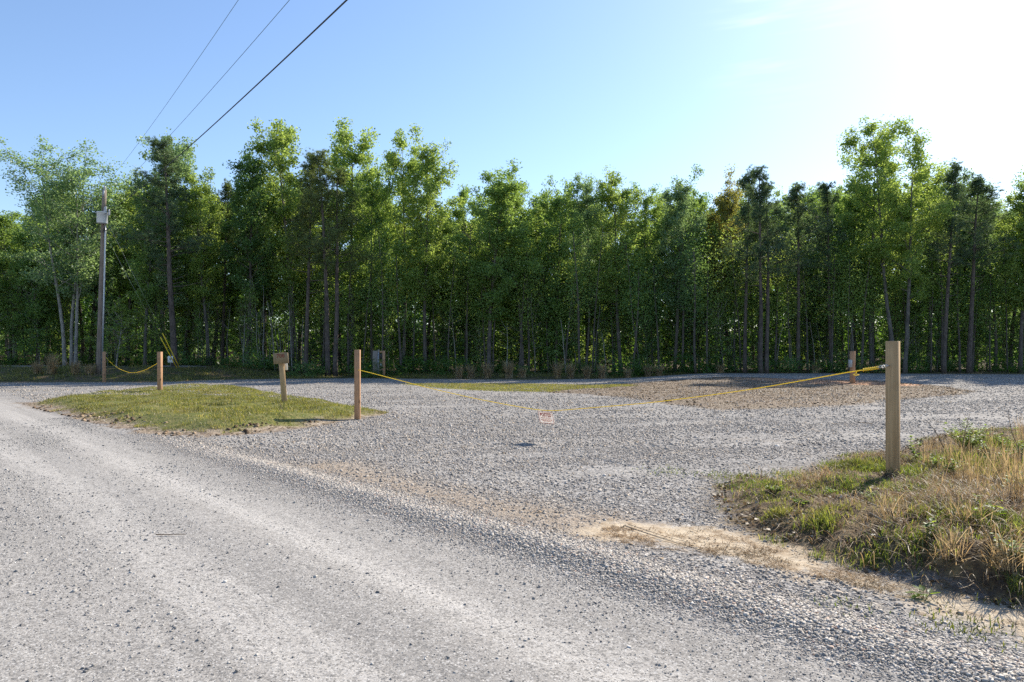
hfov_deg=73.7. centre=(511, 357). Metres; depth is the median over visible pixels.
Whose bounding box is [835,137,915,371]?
broadleaf tree
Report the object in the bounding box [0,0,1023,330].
sky
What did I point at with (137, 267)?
broadleaf tree
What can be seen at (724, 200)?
broadleaf tree
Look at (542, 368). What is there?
shrub
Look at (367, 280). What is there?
slender tree
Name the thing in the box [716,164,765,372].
pine tree
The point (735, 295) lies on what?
slender tree
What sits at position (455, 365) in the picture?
shrub
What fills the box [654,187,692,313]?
broadleaf tree
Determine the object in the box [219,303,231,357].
bare sapling
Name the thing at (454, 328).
broadleaf tree
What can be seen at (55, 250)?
broadleaf tree
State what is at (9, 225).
broadleaf tree
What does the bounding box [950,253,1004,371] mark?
slender tree
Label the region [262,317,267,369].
bare sapling
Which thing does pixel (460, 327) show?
broadleaf tree
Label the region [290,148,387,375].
pine tree
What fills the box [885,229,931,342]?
slender tree
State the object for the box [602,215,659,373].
slender tree
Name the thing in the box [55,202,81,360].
broadleaf tree
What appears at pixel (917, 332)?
sapling
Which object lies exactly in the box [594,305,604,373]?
bare sapling
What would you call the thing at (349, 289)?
slender tree
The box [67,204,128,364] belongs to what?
pine tree
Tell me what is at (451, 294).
slender tree
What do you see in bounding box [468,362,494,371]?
shrub
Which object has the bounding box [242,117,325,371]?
broadleaf tree
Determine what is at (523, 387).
strip grass
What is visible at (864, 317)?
slender tree
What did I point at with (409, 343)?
sapling
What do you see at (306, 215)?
pine tree
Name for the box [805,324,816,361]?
bare sapling
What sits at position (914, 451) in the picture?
leafy weed
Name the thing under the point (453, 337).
bare sapling
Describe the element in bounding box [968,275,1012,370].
sapling
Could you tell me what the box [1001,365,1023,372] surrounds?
shrub
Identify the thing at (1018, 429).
grass tuft
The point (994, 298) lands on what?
slender tree
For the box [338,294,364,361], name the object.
sapling
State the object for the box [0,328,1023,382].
ground
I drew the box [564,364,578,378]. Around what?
grass tuft
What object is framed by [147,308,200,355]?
sapling
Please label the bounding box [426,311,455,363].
sapling
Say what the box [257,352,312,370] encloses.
shrub
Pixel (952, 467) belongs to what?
leafy weed
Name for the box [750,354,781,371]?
shrub
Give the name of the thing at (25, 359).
shrub
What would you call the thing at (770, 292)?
broadleaf tree
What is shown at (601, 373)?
grass tuft
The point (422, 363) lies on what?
shrub
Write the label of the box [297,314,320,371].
sapling
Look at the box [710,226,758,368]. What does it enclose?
slender tree
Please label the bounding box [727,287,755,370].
sapling
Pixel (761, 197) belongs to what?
pine tree
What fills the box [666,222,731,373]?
slender tree
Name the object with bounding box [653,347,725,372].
shrub
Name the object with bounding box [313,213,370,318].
slender tree
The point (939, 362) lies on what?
shrub
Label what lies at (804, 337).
sapling
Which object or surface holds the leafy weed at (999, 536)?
on the verge
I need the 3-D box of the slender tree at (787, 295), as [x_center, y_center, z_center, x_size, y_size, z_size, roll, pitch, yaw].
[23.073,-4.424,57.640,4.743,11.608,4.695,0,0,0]
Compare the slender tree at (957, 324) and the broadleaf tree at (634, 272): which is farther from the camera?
the broadleaf tree at (634, 272)
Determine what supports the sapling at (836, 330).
on the ground at (112, 369)
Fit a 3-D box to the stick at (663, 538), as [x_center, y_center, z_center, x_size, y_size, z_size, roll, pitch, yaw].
[1.323,1.589,5.995,0.026,0.007,1.058,0,0,-32]
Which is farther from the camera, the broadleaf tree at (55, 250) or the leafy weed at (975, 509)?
the broadleaf tree at (55, 250)
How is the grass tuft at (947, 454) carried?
on the verge
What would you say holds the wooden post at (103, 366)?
on the ground at (112, 369)
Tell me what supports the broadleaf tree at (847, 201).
on the ground at (112, 369)
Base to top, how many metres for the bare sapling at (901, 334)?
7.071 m
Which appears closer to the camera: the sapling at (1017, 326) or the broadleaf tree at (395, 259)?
the sapling at (1017, 326)
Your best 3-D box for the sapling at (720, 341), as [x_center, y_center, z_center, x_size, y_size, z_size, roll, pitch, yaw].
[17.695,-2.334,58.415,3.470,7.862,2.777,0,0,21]
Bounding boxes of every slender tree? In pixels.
[265,252,318,372]
[296,242,348,370]
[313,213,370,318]
[318,223,378,373]
[344,208,400,371]
[355,209,416,373]
[366,223,436,371]
[395,248,441,368]
[408,220,459,368]
[427,227,474,372]
[440,200,489,370]
[454,249,503,371]
[475,205,530,373]
[497,229,554,370]
[499,247,555,367]
[523,245,572,372]
[542,208,608,372]
[545,247,601,373]
[565,205,626,371]
[587,262,632,373]
[600,248,666,371]
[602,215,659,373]
[628,238,685,365]
[656,207,714,372]
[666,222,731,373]
[680,232,735,372]
[706,215,758,371]
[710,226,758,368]
[727,257,783,371]
[753,235,813,371]
[763,246,813,372]
[778,231,830,371]
[804,231,866,372]
[813,233,880,371]
[836,233,904,372]
[846,252,902,371]
[857,261,916,342]
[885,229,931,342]
[897,238,964,372]
[915,205,976,367]
[926,254,992,371]
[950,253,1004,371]
[962,248,1022,371]
[968,214,1023,372]
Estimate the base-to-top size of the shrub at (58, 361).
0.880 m
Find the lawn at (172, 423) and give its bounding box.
[38,385,387,433]
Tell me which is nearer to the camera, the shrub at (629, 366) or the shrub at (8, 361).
the shrub at (629, 366)
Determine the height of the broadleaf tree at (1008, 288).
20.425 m
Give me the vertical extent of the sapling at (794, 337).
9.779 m
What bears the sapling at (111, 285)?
on the ground at (112, 369)
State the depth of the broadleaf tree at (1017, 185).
55.14 m
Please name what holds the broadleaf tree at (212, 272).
on the ground at (112, 369)
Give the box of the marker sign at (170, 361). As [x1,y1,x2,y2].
[168,356,172,365]
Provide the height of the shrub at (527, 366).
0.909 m
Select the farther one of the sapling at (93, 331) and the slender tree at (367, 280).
the sapling at (93, 331)
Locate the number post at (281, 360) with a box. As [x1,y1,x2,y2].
[273,353,288,401]
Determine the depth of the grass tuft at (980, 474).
7.53 m
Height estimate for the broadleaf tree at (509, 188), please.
17.627 m
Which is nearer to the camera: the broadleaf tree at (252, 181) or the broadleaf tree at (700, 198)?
the broadleaf tree at (252, 181)
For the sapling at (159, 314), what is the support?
on the ground at (112, 369)
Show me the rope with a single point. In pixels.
(872, 368)
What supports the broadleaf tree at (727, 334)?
on the ground at (112, 369)
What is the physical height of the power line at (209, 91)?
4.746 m
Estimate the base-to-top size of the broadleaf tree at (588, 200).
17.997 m
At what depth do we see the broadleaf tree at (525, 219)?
57.25 m
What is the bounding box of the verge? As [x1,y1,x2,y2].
[561,429,1023,626]
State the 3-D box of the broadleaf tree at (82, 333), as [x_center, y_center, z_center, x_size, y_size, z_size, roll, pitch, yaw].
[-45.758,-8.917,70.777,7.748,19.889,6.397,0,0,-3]
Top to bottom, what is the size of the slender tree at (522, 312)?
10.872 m
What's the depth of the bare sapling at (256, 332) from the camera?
56.70 m
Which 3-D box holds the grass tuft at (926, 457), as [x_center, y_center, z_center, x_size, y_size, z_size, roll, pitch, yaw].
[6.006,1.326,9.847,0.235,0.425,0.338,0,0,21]
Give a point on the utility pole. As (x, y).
(102, 218)
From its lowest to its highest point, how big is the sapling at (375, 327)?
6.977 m
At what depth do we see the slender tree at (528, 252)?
58.04 m
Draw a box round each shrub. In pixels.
[1,356,24,364]
[14,353,45,364]
[46,356,68,364]
[67,354,110,364]
[83,345,140,365]
[118,357,154,365]
[128,351,169,365]
[138,339,214,365]
[184,356,220,365]
[212,354,262,367]
[224,345,277,368]
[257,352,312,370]
[286,359,342,376]
[308,351,346,373]
[330,359,372,372]
[345,356,410,377]
[381,349,429,372]
[394,353,454,372]
[431,354,496,375]
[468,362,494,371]
[478,356,526,372]
[495,364,534,373]
[525,357,567,372]
[559,360,597,373]
[585,361,624,371]
[592,347,661,376]
[624,361,666,374]
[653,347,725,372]
[653,366,678,373]
[696,352,763,371]
[696,362,736,371]
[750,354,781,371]
[769,354,831,372]
[809,360,856,371]
[815,343,880,372]
[865,358,922,372]
[900,350,936,371]
[918,359,965,370]
[922,358,977,371]
[956,345,1023,371]
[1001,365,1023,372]
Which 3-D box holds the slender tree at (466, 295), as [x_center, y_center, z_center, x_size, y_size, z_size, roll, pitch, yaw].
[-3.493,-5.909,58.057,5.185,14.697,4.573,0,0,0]
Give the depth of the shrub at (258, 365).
55.20 m
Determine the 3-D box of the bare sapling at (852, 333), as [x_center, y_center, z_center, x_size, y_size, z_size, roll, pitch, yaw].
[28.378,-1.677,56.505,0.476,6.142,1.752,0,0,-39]
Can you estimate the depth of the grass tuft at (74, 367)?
46.45 m
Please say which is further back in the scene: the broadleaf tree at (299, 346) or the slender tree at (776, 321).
the broadleaf tree at (299, 346)
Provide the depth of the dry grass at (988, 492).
6.02 m
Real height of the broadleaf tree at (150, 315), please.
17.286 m
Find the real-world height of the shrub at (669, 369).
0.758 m
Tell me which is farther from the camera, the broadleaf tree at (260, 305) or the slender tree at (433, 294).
the broadleaf tree at (260, 305)
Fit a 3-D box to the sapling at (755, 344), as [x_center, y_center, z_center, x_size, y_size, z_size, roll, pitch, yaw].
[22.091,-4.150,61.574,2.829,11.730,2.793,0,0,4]
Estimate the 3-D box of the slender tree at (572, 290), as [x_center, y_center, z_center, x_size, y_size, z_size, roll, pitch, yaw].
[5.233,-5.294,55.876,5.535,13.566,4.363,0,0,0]
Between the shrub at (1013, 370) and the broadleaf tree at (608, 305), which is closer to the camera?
the shrub at (1013, 370)
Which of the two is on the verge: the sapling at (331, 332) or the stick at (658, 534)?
the stick at (658, 534)
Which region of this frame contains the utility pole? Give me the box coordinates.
[95,186,109,373]
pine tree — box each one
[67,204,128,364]
[106,135,217,365]
[202,178,252,364]
[283,147,348,373]
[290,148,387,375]
[296,216,330,368]
[306,189,357,369]
[391,203,429,367]
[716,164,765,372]
[720,163,815,373]
[741,214,775,324]
[765,199,781,365]
[769,181,830,372]
[794,181,861,365]
[857,205,893,364]
[866,205,936,340]
[917,157,977,373]
[932,172,1019,372]
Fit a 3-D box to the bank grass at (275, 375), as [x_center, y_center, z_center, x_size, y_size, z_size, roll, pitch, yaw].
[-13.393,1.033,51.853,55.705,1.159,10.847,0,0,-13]
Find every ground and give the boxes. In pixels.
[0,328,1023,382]
[434,377,968,409]
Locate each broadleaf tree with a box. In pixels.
[0,135,136,365]
[0,210,33,364]
[0,221,27,360]
[0,240,44,363]
[2,210,73,364]
[4,223,25,358]
[18,172,77,340]
[18,193,83,357]
[21,189,80,364]
[41,177,92,363]
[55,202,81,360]
[74,182,135,360]
[87,178,158,364]
[96,166,152,364]
[107,183,156,353]
[118,127,214,365]
[120,170,181,364]
[127,238,176,363]
[142,188,184,363]
[152,213,220,364]
[159,181,230,357]
[163,166,229,365]
[174,224,219,363]
[178,198,258,364]
[195,180,248,362]
[207,138,281,366]
[222,185,282,359]
[227,206,257,362]
[232,178,289,355]
[239,159,283,355]
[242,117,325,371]
[264,184,335,365]
[283,184,327,369]
[312,212,344,324]
[313,117,387,369]
[334,197,386,361]
[344,156,398,371]
[344,177,373,368]
[356,182,411,369]
[359,189,408,366]
[376,128,432,365]
[387,123,464,372]
[407,212,461,368]
[409,206,482,369]
[419,214,448,362]
[430,218,463,368]
[434,180,488,370]
[439,217,497,368]
[441,157,530,371]
[453,208,495,366]
[468,195,521,362]
[474,166,543,370]
[478,197,537,368]
[487,195,549,364]
[520,180,564,369]
[523,197,590,369]
[531,173,588,370]
[561,172,621,363]
[561,193,593,356]
[566,204,611,362]
[566,208,625,370]
[577,165,651,373]
[587,190,634,371]
[605,213,629,366]
[607,229,672,371]
[619,217,656,365]
[622,181,671,372]
[625,192,672,362]
[646,164,713,373]
[646,193,711,367]
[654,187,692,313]
[659,192,719,367]
[673,183,723,370]
[700,164,746,370]
[700,231,729,366]
[701,188,750,367]
[706,197,752,369]
[737,206,796,367]
[737,223,769,364]
[764,200,847,368]
[769,184,826,364]
[791,184,835,357]
[796,184,848,367]
[813,183,898,369]
[821,192,856,367]
[827,178,884,357]
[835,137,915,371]
[836,114,959,372]
[851,197,884,341]
[878,199,937,363]
[879,173,921,304]
[899,160,956,369]
[914,160,986,362]
[916,186,970,370]
[931,212,997,349]
[948,206,1011,366]
[959,193,990,366]
[963,177,1021,371]
[989,208,1023,370]
[990,165,1023,372]
[991,198,1017,367]
[1002,168,1023,241]
[1007,203,1023,357]
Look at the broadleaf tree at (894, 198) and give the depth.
54.25 m
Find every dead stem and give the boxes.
[962,411,969,460]
[1003,409,1021,462]
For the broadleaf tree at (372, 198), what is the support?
on the ground at (112, 369)
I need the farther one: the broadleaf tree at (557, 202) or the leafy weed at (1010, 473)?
the broadleaf tree at (557, 202)
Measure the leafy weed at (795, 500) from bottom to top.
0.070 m
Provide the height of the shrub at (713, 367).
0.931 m
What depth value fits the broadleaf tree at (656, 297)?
71.65 m
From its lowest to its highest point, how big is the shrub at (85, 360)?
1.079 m
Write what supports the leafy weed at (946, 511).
on the verge
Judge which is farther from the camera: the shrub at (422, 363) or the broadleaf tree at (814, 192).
the broadleaf tree at (814, 192)
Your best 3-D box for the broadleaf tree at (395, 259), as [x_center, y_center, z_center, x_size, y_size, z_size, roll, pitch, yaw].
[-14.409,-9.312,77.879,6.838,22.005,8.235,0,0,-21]
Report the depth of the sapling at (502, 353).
61.94 m
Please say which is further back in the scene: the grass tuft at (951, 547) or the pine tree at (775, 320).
the pine tree at (775, 320)
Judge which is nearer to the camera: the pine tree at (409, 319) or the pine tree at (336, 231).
the pine tree at (336, 231)
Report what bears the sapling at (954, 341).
on the ground at (112, 369)
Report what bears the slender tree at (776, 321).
on the ground at (112, 369)
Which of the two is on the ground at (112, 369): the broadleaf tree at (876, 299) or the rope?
the broadleaf tree at (876, 299)
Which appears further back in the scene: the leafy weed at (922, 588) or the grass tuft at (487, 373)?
the grass tuft at (487, 373)
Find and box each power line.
[105,0,347,213]
[105,1,288,199]
[107,1,237,182]
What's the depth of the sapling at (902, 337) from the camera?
59.39 m
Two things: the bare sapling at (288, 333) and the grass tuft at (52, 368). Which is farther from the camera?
the bare sapling at (288, 333)
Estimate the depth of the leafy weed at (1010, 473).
7.60 m
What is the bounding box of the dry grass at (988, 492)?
[575,425,1023,627]
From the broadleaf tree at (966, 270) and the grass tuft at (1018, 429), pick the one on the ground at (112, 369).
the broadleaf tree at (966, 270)
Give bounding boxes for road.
[0,393,898,681]
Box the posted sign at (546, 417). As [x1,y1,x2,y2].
[536,411,554,423]
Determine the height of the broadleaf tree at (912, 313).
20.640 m
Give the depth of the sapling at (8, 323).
60.04 m
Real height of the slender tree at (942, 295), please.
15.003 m
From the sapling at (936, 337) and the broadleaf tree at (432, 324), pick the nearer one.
the sapling at (936, 337)
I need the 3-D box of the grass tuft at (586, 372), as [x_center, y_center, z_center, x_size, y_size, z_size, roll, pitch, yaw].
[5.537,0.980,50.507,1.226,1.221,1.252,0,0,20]
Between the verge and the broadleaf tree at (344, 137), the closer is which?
the verge
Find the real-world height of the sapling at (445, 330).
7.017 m
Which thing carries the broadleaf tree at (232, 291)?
on the ground at (112, 369)
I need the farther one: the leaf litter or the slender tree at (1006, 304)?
the slender tree at (1006, 304)
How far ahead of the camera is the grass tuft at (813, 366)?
55.81 m
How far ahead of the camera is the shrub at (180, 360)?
56.97 m
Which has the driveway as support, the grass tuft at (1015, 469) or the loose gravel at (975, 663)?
the loose gravel at (975, 663)
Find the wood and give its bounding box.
[0,235,1023,370]
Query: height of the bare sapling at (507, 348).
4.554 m
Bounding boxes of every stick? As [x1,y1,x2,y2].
[623,525,709,552]
[628,524,693,543]
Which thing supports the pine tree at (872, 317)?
on the ground at (112, 369)
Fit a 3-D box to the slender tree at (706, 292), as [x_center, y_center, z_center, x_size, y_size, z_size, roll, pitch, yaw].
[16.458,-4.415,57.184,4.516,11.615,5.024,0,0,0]
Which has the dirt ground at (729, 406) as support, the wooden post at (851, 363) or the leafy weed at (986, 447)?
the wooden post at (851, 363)
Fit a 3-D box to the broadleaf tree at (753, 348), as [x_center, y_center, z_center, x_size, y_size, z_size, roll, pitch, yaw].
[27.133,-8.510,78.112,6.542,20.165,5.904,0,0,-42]
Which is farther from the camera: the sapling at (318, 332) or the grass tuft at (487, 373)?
the sapling at (318, 332)
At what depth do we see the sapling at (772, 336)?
63.74 m
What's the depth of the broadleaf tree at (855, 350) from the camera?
63.03 m
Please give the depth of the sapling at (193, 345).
63.95 m
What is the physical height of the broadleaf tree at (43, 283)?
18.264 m
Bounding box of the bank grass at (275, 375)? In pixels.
[0,364,683,381]
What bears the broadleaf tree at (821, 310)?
on the ground at (112, 369)
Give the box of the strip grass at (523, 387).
[400,382,636,391]
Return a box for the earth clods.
[32,377,998,599]
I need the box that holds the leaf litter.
[15,377,1021,625]
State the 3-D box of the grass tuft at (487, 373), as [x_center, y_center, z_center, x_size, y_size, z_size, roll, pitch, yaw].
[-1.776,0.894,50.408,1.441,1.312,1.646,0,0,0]
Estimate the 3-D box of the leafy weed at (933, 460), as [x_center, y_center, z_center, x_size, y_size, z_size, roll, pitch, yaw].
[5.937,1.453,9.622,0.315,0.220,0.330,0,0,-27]
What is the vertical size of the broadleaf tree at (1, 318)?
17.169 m
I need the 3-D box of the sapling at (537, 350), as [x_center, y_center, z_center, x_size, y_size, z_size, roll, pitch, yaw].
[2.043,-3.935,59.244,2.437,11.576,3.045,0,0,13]
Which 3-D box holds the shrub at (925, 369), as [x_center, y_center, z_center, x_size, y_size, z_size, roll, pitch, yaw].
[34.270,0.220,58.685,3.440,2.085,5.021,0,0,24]
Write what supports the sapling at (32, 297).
on the ground at (112, 369)
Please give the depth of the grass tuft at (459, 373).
50.39 m
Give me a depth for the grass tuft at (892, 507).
5.78 m
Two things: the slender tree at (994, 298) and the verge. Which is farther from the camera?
the slender tree at (994, 298)
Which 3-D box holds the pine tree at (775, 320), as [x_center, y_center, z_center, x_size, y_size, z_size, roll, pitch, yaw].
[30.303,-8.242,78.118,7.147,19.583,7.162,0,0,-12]
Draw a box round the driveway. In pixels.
[0,373,1023,681]
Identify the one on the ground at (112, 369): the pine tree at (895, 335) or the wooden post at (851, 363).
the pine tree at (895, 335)
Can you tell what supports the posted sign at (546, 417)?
hanging from the rope
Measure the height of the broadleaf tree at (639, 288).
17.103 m
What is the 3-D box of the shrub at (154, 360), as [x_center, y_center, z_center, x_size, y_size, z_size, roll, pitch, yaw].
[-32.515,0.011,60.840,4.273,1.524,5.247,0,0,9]
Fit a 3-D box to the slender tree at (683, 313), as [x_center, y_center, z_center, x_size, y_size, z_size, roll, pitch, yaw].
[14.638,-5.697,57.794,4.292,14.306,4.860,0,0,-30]
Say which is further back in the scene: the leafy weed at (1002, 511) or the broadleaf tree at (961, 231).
the broadleaf tree at (961, 231)
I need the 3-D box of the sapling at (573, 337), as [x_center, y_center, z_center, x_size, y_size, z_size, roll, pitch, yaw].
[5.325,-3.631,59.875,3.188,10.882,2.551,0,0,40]
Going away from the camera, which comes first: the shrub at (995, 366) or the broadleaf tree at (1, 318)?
the shrub at (995, 366)
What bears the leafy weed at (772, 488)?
on the verge
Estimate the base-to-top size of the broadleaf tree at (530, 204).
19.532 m
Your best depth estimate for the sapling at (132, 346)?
62.30 m
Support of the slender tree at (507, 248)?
on the ground at (112, 369)
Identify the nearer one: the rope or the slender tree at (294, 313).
the rope
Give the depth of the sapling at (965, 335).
62.67 m
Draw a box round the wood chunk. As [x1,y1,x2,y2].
[986,536,993,544]
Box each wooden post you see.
[102,352,105,381]
[157,352,162,389]
[354,350,360,419]
[848,351,854,382]
[885,341,899,474]
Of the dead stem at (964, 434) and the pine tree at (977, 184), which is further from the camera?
the pine tree at (977, 184)
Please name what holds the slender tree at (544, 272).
on the ground at (112, 369)
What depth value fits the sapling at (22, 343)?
60.29 m
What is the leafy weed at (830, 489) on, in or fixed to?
on the verge
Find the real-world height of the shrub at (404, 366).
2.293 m
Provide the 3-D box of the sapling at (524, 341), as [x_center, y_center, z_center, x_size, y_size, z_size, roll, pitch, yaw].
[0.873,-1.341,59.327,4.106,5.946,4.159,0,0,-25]
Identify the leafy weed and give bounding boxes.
[764,485,782,490]
[790,496,808,504]
[824,486,837,492]
[861,490,878,497]
[906,435,921,459]
[906,585,939,600]
[922,514,941,536]
[927,451,948,466]
[931,503,961,515]
[938,458,967,474]
[943,418,990,451]
[956,505,982,525]
[971,494,1005,507]
[978,440,1013,458]
[982,503,1009,523]
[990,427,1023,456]
[991,533,1019,551]
[1000,540,1023,561]
[1002,471,1023,488]
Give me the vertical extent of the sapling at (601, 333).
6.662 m
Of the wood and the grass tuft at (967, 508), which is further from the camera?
the wood
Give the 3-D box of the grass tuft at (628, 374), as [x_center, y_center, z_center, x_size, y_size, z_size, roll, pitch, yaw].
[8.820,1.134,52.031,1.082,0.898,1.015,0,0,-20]
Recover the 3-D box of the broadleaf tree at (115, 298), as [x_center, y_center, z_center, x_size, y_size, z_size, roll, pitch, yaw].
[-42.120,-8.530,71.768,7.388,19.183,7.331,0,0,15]
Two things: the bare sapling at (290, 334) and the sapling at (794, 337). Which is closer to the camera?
the bare sapling at (290, 334)
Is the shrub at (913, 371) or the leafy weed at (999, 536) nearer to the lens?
the leafy weed at (999, 536)
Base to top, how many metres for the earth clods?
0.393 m
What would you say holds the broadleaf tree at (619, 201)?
on the ground at (112, 369)
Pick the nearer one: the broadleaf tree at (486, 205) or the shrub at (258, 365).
the shrub at (258, 365)
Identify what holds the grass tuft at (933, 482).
on the verge
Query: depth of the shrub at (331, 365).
57.35 m
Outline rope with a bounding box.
[358,364,885,410]
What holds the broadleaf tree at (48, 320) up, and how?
on the ground at (112, 369)
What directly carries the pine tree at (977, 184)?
on the ground at (112, 369)
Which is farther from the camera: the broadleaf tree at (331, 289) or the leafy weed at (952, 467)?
the broadleaf tree at (331, 289)
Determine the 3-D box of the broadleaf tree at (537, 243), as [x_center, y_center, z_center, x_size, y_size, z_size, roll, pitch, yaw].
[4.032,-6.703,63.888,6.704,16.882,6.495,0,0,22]
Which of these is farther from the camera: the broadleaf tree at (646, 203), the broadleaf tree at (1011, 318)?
the broadleaf tree at (1011, 318)
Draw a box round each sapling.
[0,250,41,364]
[0,268,31,364]
[0,285,7,349]
[13,269,60,364]
[44,296,73,356]
[53,268,86,347]
[80,297,156,366]
[81,310,112,364]
[91,238,122,365]
[113,303,142,364]
[128,260,155,350]
[138,285,168,352]
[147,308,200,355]
[181,253,202,349]
[189,259,218,357]
[197,304,213,365]
[201,253,237,356]
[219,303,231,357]
[224,302,262,359]
[236,278,266,366]
[236,318,244,365]
[247,282,261,358]
[248,314,258,361]
[250,315,285,366]
[260,291,265,368]
[261,300,281,369]
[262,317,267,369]
[267,303,278,370]
[273,293,294,353]
[280,282,293,370]
[286,293,298,369]
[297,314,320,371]
[300,322,303,369]
[309,265,343,356]
[313,270,349,355]
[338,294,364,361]
[356,299,389,359]
[375,268,401,363]
[384,268,413,367]
[391,320,429,360]
[426,296,465,361]
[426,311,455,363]
[452,310,463,368]
[458,310,487,370]
[468,319,491,364]
[491,319,517,371]
[498,308,543,365]
[501,320,514,364]
[522,244,546,371]
[530,294,535,371]
[537,274,560,368]
[552,295,584,371]
[560,254,591,365]
[561,324,571,372]
[586,304,610,366]
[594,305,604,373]
[600,260,632,374]
[613,302,640,367]
[631,287,663,362]
[656,314,674,365]
[659,282,692,358]
[680,301,702,365]
[687,295,729,362]
[699,284,739,371]
[726,326,735,371]
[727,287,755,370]
[743,257,771,350]
[763,301,787,358]
[777,288,790,359]
[780,294,794,360]
[782,268,809,355]
[782,271,823,370]
[804,313,847,368]
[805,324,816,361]
[825,261,847,366]
[840,273,869,350]
[843,308,864,350]
[855,310,884,360]
[882,268,904,353]
[894,307,934,371]
[896,309,927,366]
[901,305,904,362]
[923,305,951,369]
[934,273,964,370]
[950,313,988,361]
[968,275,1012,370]
[984,309,1023,368]
[1010,308,1023,360]
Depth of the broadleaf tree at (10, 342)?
65.07 m
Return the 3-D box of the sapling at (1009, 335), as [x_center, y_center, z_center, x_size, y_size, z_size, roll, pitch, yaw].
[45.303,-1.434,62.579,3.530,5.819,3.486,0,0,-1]
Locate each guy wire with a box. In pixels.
[109,242,176,367]
[121,250,179,367]
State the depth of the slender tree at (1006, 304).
56.30 m
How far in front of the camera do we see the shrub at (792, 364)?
56.07 m
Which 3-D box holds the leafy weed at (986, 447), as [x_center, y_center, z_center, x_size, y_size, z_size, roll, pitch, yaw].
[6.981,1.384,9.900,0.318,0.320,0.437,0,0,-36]
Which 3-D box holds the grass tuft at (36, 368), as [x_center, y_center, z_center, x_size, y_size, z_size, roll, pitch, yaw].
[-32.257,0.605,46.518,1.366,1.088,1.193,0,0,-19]
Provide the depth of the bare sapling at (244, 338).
56.61 m
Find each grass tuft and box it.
[29,360,46,373]
[38,352,65,373]
[68,359,81,373]
[83,363,97,374]
[453,365,465,378]
[463,364,477,377]
[480,363,494,377]
[501,359,515,377]
[517,366,526,377]
[548,362,565,378]
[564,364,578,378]
[580,364,593,378]
[597,363,607,378]
[623,368,633,377]
[642,362,655,376]
[654,365,663,375]
[714,363,724,372]
[810,365,819,372]
[876,487,917,521]
[919,436,937,463]
[919,466,954,490]
[920,517,986,564]
[924,482,1007,530]
[933,435,957,470]
[945,437,978,485]
[959,448,1002,491]
[959,518,1023,573]
[974,424,997,449]
[976,430,1017,480]
[976,437,1023,502]
[1008,414,1023,443]
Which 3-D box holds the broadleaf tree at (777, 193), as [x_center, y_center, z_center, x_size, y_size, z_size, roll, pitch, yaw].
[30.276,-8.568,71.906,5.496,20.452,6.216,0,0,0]
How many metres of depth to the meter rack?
52.95 m
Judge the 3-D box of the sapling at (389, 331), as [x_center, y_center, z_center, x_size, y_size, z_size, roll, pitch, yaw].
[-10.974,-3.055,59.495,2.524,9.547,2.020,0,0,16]
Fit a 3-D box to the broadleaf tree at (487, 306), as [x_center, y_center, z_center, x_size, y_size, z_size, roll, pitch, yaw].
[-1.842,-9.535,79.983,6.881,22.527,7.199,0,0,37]
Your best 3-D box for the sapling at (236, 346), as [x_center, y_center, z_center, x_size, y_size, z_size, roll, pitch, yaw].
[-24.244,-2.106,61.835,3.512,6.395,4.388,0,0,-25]
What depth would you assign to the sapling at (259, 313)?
57.74 m
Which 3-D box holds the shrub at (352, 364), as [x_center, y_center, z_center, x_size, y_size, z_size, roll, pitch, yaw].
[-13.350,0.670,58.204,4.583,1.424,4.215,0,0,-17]
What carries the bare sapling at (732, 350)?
on the ground at (112, 369)
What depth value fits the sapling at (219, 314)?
62.39 m
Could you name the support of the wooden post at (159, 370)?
on the lawn at (172, 423)
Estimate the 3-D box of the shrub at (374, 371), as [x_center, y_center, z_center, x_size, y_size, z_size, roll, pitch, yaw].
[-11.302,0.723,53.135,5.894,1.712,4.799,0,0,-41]
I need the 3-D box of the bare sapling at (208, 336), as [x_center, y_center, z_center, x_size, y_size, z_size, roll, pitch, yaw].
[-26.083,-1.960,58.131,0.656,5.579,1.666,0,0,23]
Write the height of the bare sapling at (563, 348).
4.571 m
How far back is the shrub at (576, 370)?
56.07 m
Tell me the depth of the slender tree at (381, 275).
55.82 m
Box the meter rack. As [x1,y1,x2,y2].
[373,349,384,377]
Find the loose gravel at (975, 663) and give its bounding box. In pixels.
[89,431,1023,681]
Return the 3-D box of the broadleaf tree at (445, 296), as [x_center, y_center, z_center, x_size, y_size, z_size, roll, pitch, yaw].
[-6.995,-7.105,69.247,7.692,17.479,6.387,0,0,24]
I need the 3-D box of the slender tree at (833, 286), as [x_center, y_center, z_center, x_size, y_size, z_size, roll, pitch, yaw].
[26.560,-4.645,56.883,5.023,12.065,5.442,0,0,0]
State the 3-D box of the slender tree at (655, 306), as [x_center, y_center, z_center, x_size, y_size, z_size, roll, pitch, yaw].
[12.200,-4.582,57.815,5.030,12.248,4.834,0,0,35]
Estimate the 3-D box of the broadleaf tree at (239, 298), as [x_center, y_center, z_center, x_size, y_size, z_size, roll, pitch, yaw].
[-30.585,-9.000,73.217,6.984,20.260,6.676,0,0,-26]
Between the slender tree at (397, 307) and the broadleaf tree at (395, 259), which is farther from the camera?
the broadleaf tree at (395, 259)

